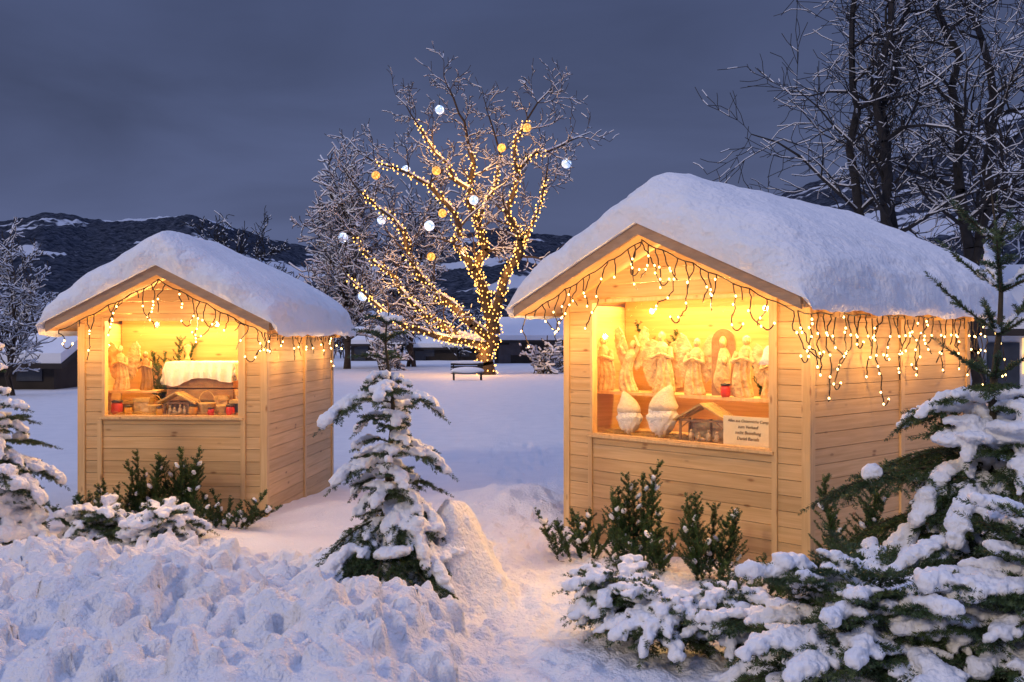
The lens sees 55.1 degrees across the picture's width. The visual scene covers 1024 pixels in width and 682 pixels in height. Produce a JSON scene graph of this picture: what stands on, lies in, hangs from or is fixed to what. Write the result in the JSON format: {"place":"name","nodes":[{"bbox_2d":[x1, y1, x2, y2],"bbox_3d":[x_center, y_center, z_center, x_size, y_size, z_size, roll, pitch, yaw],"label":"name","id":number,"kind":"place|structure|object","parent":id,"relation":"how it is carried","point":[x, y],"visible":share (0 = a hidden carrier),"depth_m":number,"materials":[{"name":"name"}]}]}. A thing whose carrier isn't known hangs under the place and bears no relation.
{"place":"outdoors","nodes":[
{"label":"outdoors","id":0,"kind":"place"},
{"bbox_2d":[0,350,1021,681],"bbox_3d":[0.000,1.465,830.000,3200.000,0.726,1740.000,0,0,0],"label":"ground","id":1,"kind":"structure","parent":0,"point":[258,600],"depth_m":5.89,"materials":[{"name":"snow"}]},
{"bbox_2d":[0,216,57,395],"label":"bare tree","id":2,"kind":"object","parent":1,"relation":"on","point":[18,322],"visible":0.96,"depth_m":30.73,"materials":[{"name":"grey plant"}]},
{"bbox_2d":[0,342,69,545],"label":"fir tree","id":3,"kind":"object","parent":1,"relation":"on","point":[24,498],"visible":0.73,"depth_m":7.84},
{"bbox_2d":[0,333,77,388],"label":"farm building","id":4,"kind":"structure","parent":1,"relation":"on","point":[58,366],"depth_m":34.50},
{"bbox_2d":[16,369,42,380],"bbox_3d":[-16.950,0.900,34.468,0.900,1.000,0.057,0,0,0],"label":"window","id":5,"kind":"structure","parent":4,"relation":"in","point":[30,375],"depth_m":34.44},
{"bbox_2d":[45,490,92,524],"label":"conifer shrub","id":6,"kind":"object","parent":1,"relation":"on","point":[77,499],"visible":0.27,"depth_m":8.85,"materials":[{"name":"green plant"}]},
{"bbox_2d":[46,494,133,542],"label":"snowy shrub","id":7,"kind":"object","parent":1,"relation":"on","point":[95,521],"visible":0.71,"depth_m":7.92,"materials":[{"name":"snow"}]},
{"bbox_2d":[91,478,151,510],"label":"conifer shrub","id":8,"kind":"object","parent":1,"relation":"on","point":[104,492],"visible":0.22,"depth_m":8.78,"materials":[{"name":"green plant"}]},
{"bbox_2d":[122,449,171,513],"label":"conifer shrub","id":9,"kind":"object","parent":1,"relation":"on","point":[140,490],"visible":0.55,"depth_m":8.78,"materials":[{"name":"green plant"}]},
{"bbox_2d":[112,495,219,547],"bbox_3d":[-2.836,1.514,8.038,0.640,0.476,0.851,0,0,38],"label":"snowy shrub","id":10,"kind":"object","parent":1,"relation":"on","point":[154,518],"visible":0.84,"depth_m":7.88,"materials":[{"name":"snow"}]},
{"bbox_2d":[159,445,206,523],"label":"conifer shrub","id":11,"kind":"object","parent":1,"relation":"on","point":[182,488],"visible":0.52,"depth_m":8.80,"materials":[{"name":"green plant"}]},
{"bbox_2d":[35,231,355,518],"bbox_3d":[-3.094,0.391,10.362,2.274,2.858,3.233,0,0,4],"label":"market hut","id":12,"kind":"object","parent":1,"relation":"on","point":[259,443],"visible":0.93,"depth_m":9.21,"materials":[{"name":"brown wood"}]},
{"bbox_2d":[111,399,122,414],"bbox_3d":[-3.779,0.634,9.390,0.108,0.150,0.108,0,0,0],"label":"candle pot","id":13,"kind":"object","parent":12,"relation":"on","point":[117,405],"visible":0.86,"depth_m":9.35,"materials":[{"name":"red glass"}]},
{"bbox_2d":[108,341,140,389],"bbox_3d":[-3.824,0.241,9.597,0.343,0.475,0.147,0,0,4],"label":"angel figurine","id":14,"kind":"object","parent":12,"relation":"on","point":[123,369],"visible":1,"depth_m":9.62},
{"bbox_2d":[124,405,131,414],"bbox_3d":[-3.660,0.659,9.362,0.072,0.100,0.072,0,0,0],"label":"candle pot","id":15,"kind":"object","parent":12,"relation":"on","point":[127,409],"visible":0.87,"depth_m":9.33,"materials":[{"name":"orange glass"}]},
{"bbox_2d":[122,400,133,411],"bbox_3d":[-3.690,0.644,9.514,0.132,0.130,0.132,0,0,6],"label":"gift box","id":16,"kind":"object","parent":12,"relation":"on","point":[128,402],"visible":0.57,"depth_m":9.45,"materials":[{"name":"brown cardboard"}]},
{"bbox_2d":[133,397,154,414],"bbox_3d":[-3.552,0.629,9.474,0.162,0.160,0.132,0,0,5],"label":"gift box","id":17,"kind":"object","parent":12,"relation":"on","point":[140,403],"visible":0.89,"depth_m":9.41,"materials":[{"name":"cardboard"}]},
{"bbox_2d":[137,352,152,389],"bbox_3d":[-3.575,0.291,9.577,0.150,0.376,0.119,0,0,4],"label":"saint figurine","id":18,"kind":"object","parent":12,"relation":"on","point":[145,365],"visible":1,"depth_m":9.55,"materials":[{"name":"brown wood"}]},
{"bbox_2d":[147,395,161,414],"bbox_3d":[-3.426,0.613,9.415,0.135,0.193,0.135,0,0,-11],"label":"woven basket","id":19,"kind":"object","parent":12,"relation":"on","point":[152,408],"visible":0.69,"depth_m":9.37,"materials":[{"name":"wicker"}]},
{"bbox_2d":[156,407,162,414],"bbox_3d":[-3.343,0.665,9.309,0.063,0.088,0.063,0,0,0],"label":"candle pot","id":20,"kind":"object","parent":12,"relation":"on","point":[159,410],"visible":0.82,"depth_m":9.29,"materials":[{"name":"orange glass"}]},
{"bbox_2d":[58,279,265,361],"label":"icicle string lights","id":21,"kind":"object","parent":12,"relation":"hanging from","point":[119,301],"visible":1,"depth_m":8.87,"materials":[{"name":"yellow"}]},
{"bbox_2d":[140,335,197,409],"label":"fir sprig","id":22,"kind":"object","parent":12,"relation":"on","point":[161,395],"visible":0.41,"depth_m":9.79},
{"bbox_2d":[99,317,242,419],"bbox_3d":[-3.182,0.256,9.185,1.370,0.951,0.085,0,0,4],"label":"window","id":23,"kind":"structure","parent":12,"relation":"in","point":[105,415],"depth_m":9.17,"materials":[{"name":"brown wood"}]},
{"bbox_2d":[108,410,237,414],"bbox_3d":[-3.158,0.689,9.377,1.688,0.054,0.281,0,0,4],"label":"straw","id":24,"kind":"object","parent":12,"relation":"on","point":[166,413],"visible":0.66,"depth_m":9.32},
{"bbox_2d":[157,391,200,414],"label":"nativity stable","id":25,"kind":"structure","parent":12,"relation":"on","point":[179,407],"depth_m":9.31,"materials":[{"name":"brown wood"}]},
{"bbox_2d":[189,404,197,414],"bbox_3d":[-3.023,0.653,9.307,0.081,0.112,0.081,0,0,0],"label":"candle pot","id":26,"kind":"object","parent":12,"relation":"on","point":[193,409],"visible":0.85,"depth_m":9.28,"materials":[{"name":"orange glass"}]},
{"bbox_2d":[160,361,237,411],"bbox_3d":[-3.020,0.447,9.631,0.744,0.504,0.334,0,0,4],"label":"draped crate","id":27,"kind":"object","parent":12,"relation":"on","point":[196,379],"visible":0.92,"depth_m":9.51,"materials":[{"name":"white fabric"}]},
{"bbox_2d":[184,344,190,359],"bbox_3d":[-3.198,0.109,9.670,0.070,0.160,0.070,0,0,4],"label":"goblet","id":28,"kind":"object","parent":27,"relation":"on","point":[187,348],"visible":1,"depth_m":9.65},
{"bbox_2d":[198,391,215,414],"bbox_3d":[-2.917,0.591,9.380,0.165,0.236,0.165,0,0,-11],"label":"woven basket","id":29,"kind":"object","parent":12,"relation":"on","point":[203,407],"visible":0.72,"depth_m":9.32,"materials":[{"name":"wicker"}]},
{"bbox_2d":[208,407,213,414],"bbox_3d":[-2.845,0.665,9.274,0.063,0.088,0.063,0,0,0],"label":"candle pot","id":30,"kind":"object","parent":12,"relation":"on","point":[210,410],"visible":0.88,"depth_m":9.25,"materials":[{"name":"red glass"}]},
{"bbox_2d":[214,396,229,411],"bbox_3d":[-2.800,0.619,9.482,0.132,0.180,0.112,0,0,0],"label":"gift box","id":31,"kind":"object","parent":12,"relation":"on","point":[223,400],"visible":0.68,"depth_m":9.43,"materials":[{"name":"cardboard"}]},
{"bbox_2d":[216,395,228,414],"bbox_3d":[-2.749,0.613,9.348,0.135,0.193,0.135,0,0,-11],"label":"woven basket","id":32,"kind":"object","parent":12,"relation":"on","point":[221,408],"visible":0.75,"depth_m":9.29,"materials":[{"name":"wicker"}]},
{"bbox_2d":[226,404,234,414],"bbox_3d":[-2.664,0.653,9.282,0.081,0.112,0.081,0,0,0],"label":"candle pot","id":33,"kind":"object","parent":12,"relation":"on","point":[230,408],"visible":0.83,"depth_m":9.25,"materials":[{"name":"red glass"}]},
{"bbox_2d":[229,399,237,413],"bbox_3d":[-2.610,0.634,9.338,0.122,0.150,0.112,0,0,9],"label":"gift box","id":34,"kind":"object","parent":12,"relation":"on","point":[234,402],"visible":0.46,"depth_m":9.29,"materials":[{"name":"cardboard"}]},
{"bbox_2d":[264,332,342,370],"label":"icicle string lights","id":35,"kind":"object","parent":12,"relation":"hanging from","point":[329,340],"visible":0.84,"depth_m":10.31,"materials":[{"name":"yellow"}]},
{"bbox_2d":[189,487,282,529],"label":"conifer shrub","id":36,"kind":"object","parent":1,"relation":"on","point":[256,513],"visible":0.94,"depth_m":8.69,"materials":[{"name":"green plant"}]},
{"bbox_2d":[217,221,255,255],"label":"bare tree","id":37,"kind":"object","parent":1,"relation":"on","point":[242,247],"visible":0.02,"depth_m":94.40,"materials":[{"name":"grey plant"}]},
{"bbox_2d":[179,206,297,277],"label":"bare tree","id":38,"kind":"object","parent":1,"relation":"on","point":[263,255],"visible":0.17,"depth_m":91.25,"materials":[{"name":"grey plant"}]},
{"bbox_2d":[0,299,509,360],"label":"shrub belt","id":39,"kind":"object","parent":1,"relation":"on","point":[339,350],"visible":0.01,"depth_m":92.30,"materials":[{"name":"grey plant"}]},
{"bbox_2d":[288,130,415,368],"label":"bare tree","id":40,"kind":"object","parent":1,"relation":"on","point":[344,293],"visible":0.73,"depth_m":59.62,"materials":[{"name":"white plant"}]},
{"bbox_2d":[351,327,405,360],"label":"farm building","id":41,"kind":"structure","parent":1,"relation":"on","point":[359,344],"depth_m":82.19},
{"bbox_2d":[354,347,364,360],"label":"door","id":42,"kind":"structure","parent":41,"relation":"in","point":[355,348],"depth_m":82.20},
{"bbox_2d":[357,346,367,354],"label":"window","id":43,"kind":"structure","parent":41,"relation":"in","point":[360,349],"depth_m":82.20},
{"bbox_2d":[305,304,467,599],"bbox_3d":[-0.951,1.115,6.579,1.712,2.758,1.389,0,0,31],"label":"fir tree","id":44,"kind":"object","parent":1,"relation":"on","point":[395,540],"visible":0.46,"depth_m":6.57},
{"bbox_2d":[366,335,412,370],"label":"snowy bush","id":45,"kind":"object","parent":1,"relation":"on","point":[378,347],"visible":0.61,"depth_m":55.50,"materials":[{"name":"white plant"}]},
{"bbox_2d":[361,178,463,366],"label":"bare tree","id":46,"kind":"object","parent":1,"relation":"on","point":[423,240],"visible":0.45,"depth_m":63.16,"materials":[{"name":"grey plant"}]},
{"bbox_2d":[405,335,478,359],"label":"farm building","id":47,"kind":"structure","parent":1,"relation":"on","point":[427,348],"depth_m":83.95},
{"bbox_2d":[415,351,425,359],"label":"door","id":48,"kind":"structure","parent":47,"relation":"in","point":[419,355],"depth_m":83.94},
{"bbox_2d":[424,350,433,355],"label":"window","id":49,"kind":"structure","parent":47,"relation":"in","point":[426,352],"depth_m":83.94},
{"bbox_2d":[459,350,468,355],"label":"window","id":50,"kind":"structure","parent":47,"relation":"in","point":[466,353],"depth_m":83.94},
{"bbox_2d":[315,41,618,374],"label":"lit tree","id":51,"kind":"object","parent":1,"relation":"on","point":[471,323],"visible":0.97,"depth_m":49.38,"materials":[{"name":"brown plant"}]},
{"bbox_2d":[338,233,347,242],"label":"glowing ball","id":52,"kind":"object","parent":51,"relation":"hanging from","point":[342,234],"visible":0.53,"depth_m":48.55,"materials":[{"name":"white"}]},
{"bbox_2d":[358,280,366,300],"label":"glowing ball","id":53,"kind":"object","parent":51,"relation":"hanging from","point":[361,296],"visible":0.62,"depth_m":48.43,"materials":[{"name":"white"}]},
{"bbox_2d":[372,171,379,179],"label":"glowing ball","id":54,"kind":"object","parent":51,"relation":"hanging from","point":[375,175],"visible":0.94,"depth_m":49.04,"materials":[{"name":"orange"}]},
{"bbox_2d":[377,204,385,224],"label":"glowing ball","id":55,"kind":"object","parent":51,"relation":"hanging from","point":[379,221],"visible":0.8,"depth_m":48.62,"materials":[{"name":"white"}]},
{"bbox_2d":[424,207,434,230],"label":"glowing ball","id":56,"kind":"object","parent":51,"relation":"hanging from","point":[429,225],"visible":1,"depth_m":46.86,"materials":[{"name":"white"}]},
{"bbox_2d":[427,252,434,260],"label":"glowing ball","id":57,"kind":"object","parent":51,"relation":"hanging from","point":[430,255],"visible":0.94,"depth_m":49.43,"materials":[{"name":"orange"}]},
{"bbox_2d":[432,166,440,174],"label":"glowing ball","id":58,"kind":"object","parent":51,"relation":"hanging from","point":[436,170],"visible":1,"depth_m":47.22,"materials":[{"name":"orange"}]},
{"bbox_2d":[435,94,443,113],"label":"glowing ball","id":59,"kind":"object","parent":51,"relation":"hanging from","point":[439,108],"visible":1,"depth_m":48.23,"materials":[{"name":"white"}]},
{"bbox_2d":[438,203,446,216],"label":"glowing ball","id":60,"kind":"object","parent":51,"relation":"hanging from","point":[442,212],"visible":1,"depth_m":48.97,"materials":[{"name":"yellow"}]},
{"bbox_2d":[346,119,548,374],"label":"fairy light string","id":61,"kind":"object","parent":51,"relation":"attached to","point":[459,253],"visible":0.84,"depth_m":49.41,"materials":[{"name":"yellow"}]},
{"bbox_2d":[469,196,477,204],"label":"glowing ball","id":62,"kind":"object","parent":51,"relation":"hanging from","point":[473,200],"visible":1,"depth_m":46.82,"materials":[{"name":"white"}]},
{"bbox_2d":[498,133,505,151],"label":"glowing ball","id":63,"kind":"object","parent":51,"relation":"hanging from","point":[501,147],"visible":1,"depth_m":49.58,"materials":[{"name":"yellow"}]},
{"bbox_2d":[523,123,530,131],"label":"glowing ball","id":64,"kind":"object","parent":51,"relation":"hanging from","point":[526,127],"visible":1,"depth_m":47.86,"materials":[{"name":"orange"}]},
{"bbox_2d":[562,147,570,167],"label":"glowing ball","id":65,"kind":"object","parent":51,"relation":"hanging from","point":[565,164],"visible":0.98,"depth_m":49.10,"materials":[{"name":"white"}]},
{"bbox_2d":[450,361,483,379],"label":"park bench","id":66,"kind":"object","parent":1,"relation":"on","point":[467,370],"visible":0.98,"depth_m":42.92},
{"bbox_2d":[494,317,563,362],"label":"farm building","id":67,"kind":"structure","parent":1,"relation":"on","point":[512,337],"depth_m":72.50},
{"bbox_2d":[498,345,510,362],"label":"door","id":68,"kind":"structure","parent":67,"relation":"in","point":[503,350],"depth_m":72.45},
{"bbox_2d":[509,343,520,354],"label":"window","id":69,"kind":"structure","parent":67,"relation":"in","point":[514,348],"depth_m":72.43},
{"bbox_2d":[519,335,563,373],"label":"snowy bush","id":70,"kind":"object","parent":1,"relation":"on","point":[547,358],"visible":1,"depth_m":51.58,"materials":[{"name":"white plant"}]},
{"bbox_2d":[536,345,563,372],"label":"snowy bush","id":71,"kind":"object","parent":1,"relation":"on","point":[558,366],"visible":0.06,"depth_m":53.38,"materials":[{"name":"white plant"}]},
{"bbox_2d":[534,507,637,561],"bbox_3d":[0.554,1.535,7.741,0.668,0.452,0.667,0,0,-29],"label":"conifer shrub","id":72,"kind":"object","parent":1,"relation":"on","point":[581,543],"visible":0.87,"depth_m":7.73,"materials":[{"name":"green plant"}]},
{"bbox_2d":[552,553,667,660],"bbox_3d":[0.616,1.553,5.830,0.771,0.514,0.784,0,0,0],"label":"snowy shrub","id":73,"kind":"object","parent":1,"relation":"on","point":[595,601],"visible":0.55,"depth_m":5.73,"materials":[{"name":"snow"}]},
{"bbox_2d":[601,459,666,560],"bbox_3d":[0.926,1.296,7.348,0.527,0.812,0.410,0,0,0],"label":"conifer shrub","id":74,"kind":"object","parent":1,"relation":"on","point":[622,526],"visible":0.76,"depth_m":7.36,"materials":[{"name":"green plant"}]},
{"bbox_2d":[610,504,679,574],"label":"conifer shrub","id":75,"kind":"object","parent":1,"relation":"on","point":[656,555],"visible":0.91,"depth_m":7.10,"materials":[{"name":"green plant"}]},
{"bbox_2d":[584,576,724,672],"bbox_3d":[0.840,1.612,5.475,0.868,0.538,0.754,0,0,0],"label":"snowy shrub","id":76,"kind":"object","parent":1,"relation":"on","point":[651,616],"visible":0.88,"depth_m":5.33,"materials":[{"name":"snow"}]},
{"bbox_2d":[670,491,749,580],"bbox_3d":[1.385,1.376,6.915,0.505,0.685,0.414,0,0,-22],"label":"conifer shrub","id":77,"kind":"object","parent":1,"relation":"on","point":[698,562],"visible":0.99,"depth_m":6.85,"materials":[{"name":"green plant"}]},
{"bbox_2d":[677,576,778,667],"bbox_3d":[1.229,1.553,5.380,0.775,0.492,0.669,0,0,35],"label":"snowy shrub","id":78,"kind":"object","parent":1,"relation":"on","point":[710,596],"visible":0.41,"depth_m":5.27,"materials":[{"name":"snow"}]},
{"bbox_2d":[710,552,784,598],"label":"conifer shrub","id":79,"kind":"object","parent":1,"relation":"on","point":[778,590],"visible":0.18,"depth_m":6.61,"materials":[{"name":"green plant"}]},
{"bbox_2d":[505,172,1023,563],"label":"market hut","id":80,"kind":"object","parent":1,"relation":"on","point":[795,255],"visible":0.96,"depth_m":7.68,"materials":[{"name":"brown wood"}]},
{"bbox_2d":[597,336,615,390],"bbox_3d":[0.846,0.202,8.939,0.200,0.495,0.157,0,0,28],"label":"saint figurine","id":81,"kind":"object","parent":80,"relation":"on","point":[607,377],"visible":0.97,"depth_m":8.90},
{"bbox_2d":[616,391,642,433],"bbox_3d":[1.005,0.629,8.461,0.254,0.395,0.196,0,0,36],"label":"fleece doll","id":82,"kind":"object","parent":80,"relation":"on","point":[629,417],"visible":0.97,"depth_m":8.40,"materials":[{"name":"white fabric"}]},
{"bbox_2d":[614,326,649,391],"bbox_3d":[1.046,0.159,8.736,0.331,0.580,0.140,0,0,28],"label":"angel figurine","id":83,"kind":"object","parent":80,"relation":"on","point":[630,358],"visible":0.97,"depth_m":8.72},
{"bbox_2d":[634,319,678,345],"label":"fir sprig","id":84,"kind":"object","parent":80,"relation":"on","point":[669,341],"visible":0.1,"depth_m":8.78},
{"bbox_2d":[597,426,722,443],"bbox_3d":[1.444,0.790,8.037,0.286,0.053,2.262,0,0,-42],"label":"straw","id":85,"kind":"object","parent":80,"relation":"on","point":[635,433],"visible":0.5,"depth_m":8.33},
{"bbox_2d":[646,385,678,437],"bbox_3d":[1.246,0.595,8.195,0.301,0.468,0.232,0,0,36],"label":"fleece doll","id":86,"kind":"object","parent":80,"relation":"on","point":[662,411],"visible":0.96,"depth_m":8.11,"materials":[{"name":"white fabric"}]},
{"bbox_2d":[641,331,684,392],"bbox_3d":[1.298,0.182,8.449,0.443,0.535,0.180,0,0,28],"label":"angel figurine","id":87,"kind":"object","parent":80,"relation":"on","point":[661,368],"visible":0.89,"depth_m":8.44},
{"bbox_2d":[520,239,818,367],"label":"icicle string lights","id":88,"kind":"object","parent":80,"relation":"hanging from","point":[661,285],"visible":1,"depth_m":7.47,"materials":[{"name":"yellow"}]},
{"bbox_2d":[587,292,773,454],"bbox_3d":[1.310,0.236,7.894,0.085,1.193,1.860,0,0,-42],"label":"window","id":89,"kind":"structure","parent":80,"relation":"in","point":[593,319],"depth_m":8.04,"materials":[{"name":"brown wood"}]},
{"bbox_2d":[676,333,713,394],"bbox_3d":[1.528,0.190,8.198,0.374,0.518,0.160,0,0,28],"label":"angel figurine","id":90,"kind":"object","parent":80,"relation":"on","point":[695,364],"visible":0.98,"depth_m":8.19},
{"bbox_2d":[673,402,733,443],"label":"nativity stable","id":91,"kind":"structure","parent":80,"relation":"on","point":[700,428],"depth_m":7.91,"materials":[{"name":"brown wood"}]},
{"bbox_2d":[712,329,735,395],"bbox_3d":[1.733,0.174,8.060,0.200,0.549,0.133,0,0,30],"label":"carved relief","id":92,"kind":"object","parent":80,"relation":"on","point":[723,345],"visible":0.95,"depth_m":8.04,"materials":[{"name":"brown wood"}]},
{"bbox_2d":[720,383,730,396],"bbox_3d":[1.715,0.393,7.885,0.081,0.112,0.081,0,0,0],"label":"candle pot","id":93,"kind":"object","parent":80,"relation":"on","point":[725,389],"visible":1,"depth_m":7.85,"materials":[{"name":"red glass"}]},
{"bbox_2d":[730,335,754,397],"bbox_3d":[1.849,0.202,7.839,0.198,0.495,0.157,0,0,28],"label":"saint figurine","id":94,"kind":"object","parent":80,"relation":"on","point":[742,359],"visible":1,"depth_m":7.82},
{"bbox_2d":[723,415,768,447],"bbox_3d":[1.795,0.694,7.459,0.012,0.235,0.450,0,0,-42],"label":"price sign","id":95,"kind":"object","parent":80,"relation":"on","point":[746,431],"visible":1,"depth_m":7.47,"materials":[{"name":"beige paper"}]},
{"bbox_2d":[751,366,762,394],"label":"fir sprig","id":96,"kind":"object","parent":80,"relation":"on","point":[759,387],"visible":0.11,"depth_m":7.98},
{"bbox_2d":[752,343,768,398],"bbox_3d":[2.014,0.233,7.668,0.312,0.432,0.133,0,0,28],"label":"angel figurine","id":97,"kind":"object","parent":80,"relation":"on","point":[761,372],"visible":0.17,"depth_m":7.73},
{"bbox_2d":[758,346,768,364],"bbox_3d":[1.965,-0.030,7.463,0.180,0.420,0.177,0,0,0],"label":"hanging bell","id":98,"kind":"object","parent":80,"relation":"hanging from","point":[764,360],"visible":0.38,"depth_m":7.42,"materials":[{"name":"white fabric"}]},
{"bbox_2d":[797,310,1006,405],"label":"icicle string lights","id":99,"kind":"object","parent":80,"relation":"hanging from","point":[957,342],"visible":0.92,"depth_m":7.50,"materials":[{"name":"yellow"}]},
{"bbox_2d":[681,521,1007,681],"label":"fir shrub","id":100,"kind":"object","parent":1,"relation":"on","point":[829,621],"visible":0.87,"depth_m":4.54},
{"bbox_2d":[808,458,891,566],"bbox_3d":[2.285,1.284,6.576,0.459,1.001,0.512,0,0,45],"label":"conifer shrub","id":101,"kind":"object","parent":1,"relation":"on","point":[871,515],"visible":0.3,"depth_m":6.55,"materials":[{"name":"green plant"}]},
{"bbox_2d":[693,0,1023,245],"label":"bare tree","id":102,"kind":"object","parent":1,"relation":"on","point":[885,205],"visible":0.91,"depth_m":25.54,"materials":[{"name":"brown plant"}]},
{"bbox_2d":[770,0,1023,385],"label":"bare tree","id":103,"kind":"object","parent":1,"relation":"on","point":[973,248],"visible":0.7,"depth_m":26.58,"materials":[{"name":"brown plant"}]},
{"bbox_2d":[799,193,1023,576],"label":"fir tree","id":104,"kind":"object","parent":1,"relation":"on","point":[983,434],"visible":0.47,"depth_m":5.25,"materials":[{"name":"plant"}]},
{"bbox_2d":[872,8,1023,263],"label":"bare tree","id":105,"kind":"object","parent":1,"relation":"on","point":[1001,218],"visible":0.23,"depth_m":33.52,"materials":[{"name":"brown plant"}]},
{"bbox_2d":[880,491,1023,681],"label":"fir shrub","id":106,"kind":"object","parent":1,"relation":"on","point":[1001,637],"visible":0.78,"depth_m":4.40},
{"bbox_2d":[970,264,1023,399],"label":"farm building","id":107,"kind":"structure","parent":1,"relation":"on","point":[1012,341],"depth_m":27.45,"materials":[{"name":"brown"}]},
{"bbox_2d":[987,342,1019,399],"bbox_3d":[13.750,0.920,27.474,0.900,1.760,0.047,0,0,0],"label":"door","id":108,"kind":"structure","parent":107,"relation":"in","point":[1011,349],"depth_m":27.45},
{"bbox_2d":[1022,338,1023,373],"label":"window","id":109,"kind":"structure","parent":107,"relation":"in","point":[1022,338],"depth_m":27.46,"materials":[{"name":"yellow"}]},
{"bbox_2d":[0,104,1023,348],"bbox_3d":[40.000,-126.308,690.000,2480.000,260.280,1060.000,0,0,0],"label":"hills","id":110,"kind":"structure","parent":0,"point":[76,246],"depth_m":544.81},
{"bbox_2d":[0,0,1023,246],"label":"sky","id":111,"kind":"structure","parent":0,"point":[112,110],"materials":[{"name":"blue"}]}
]}

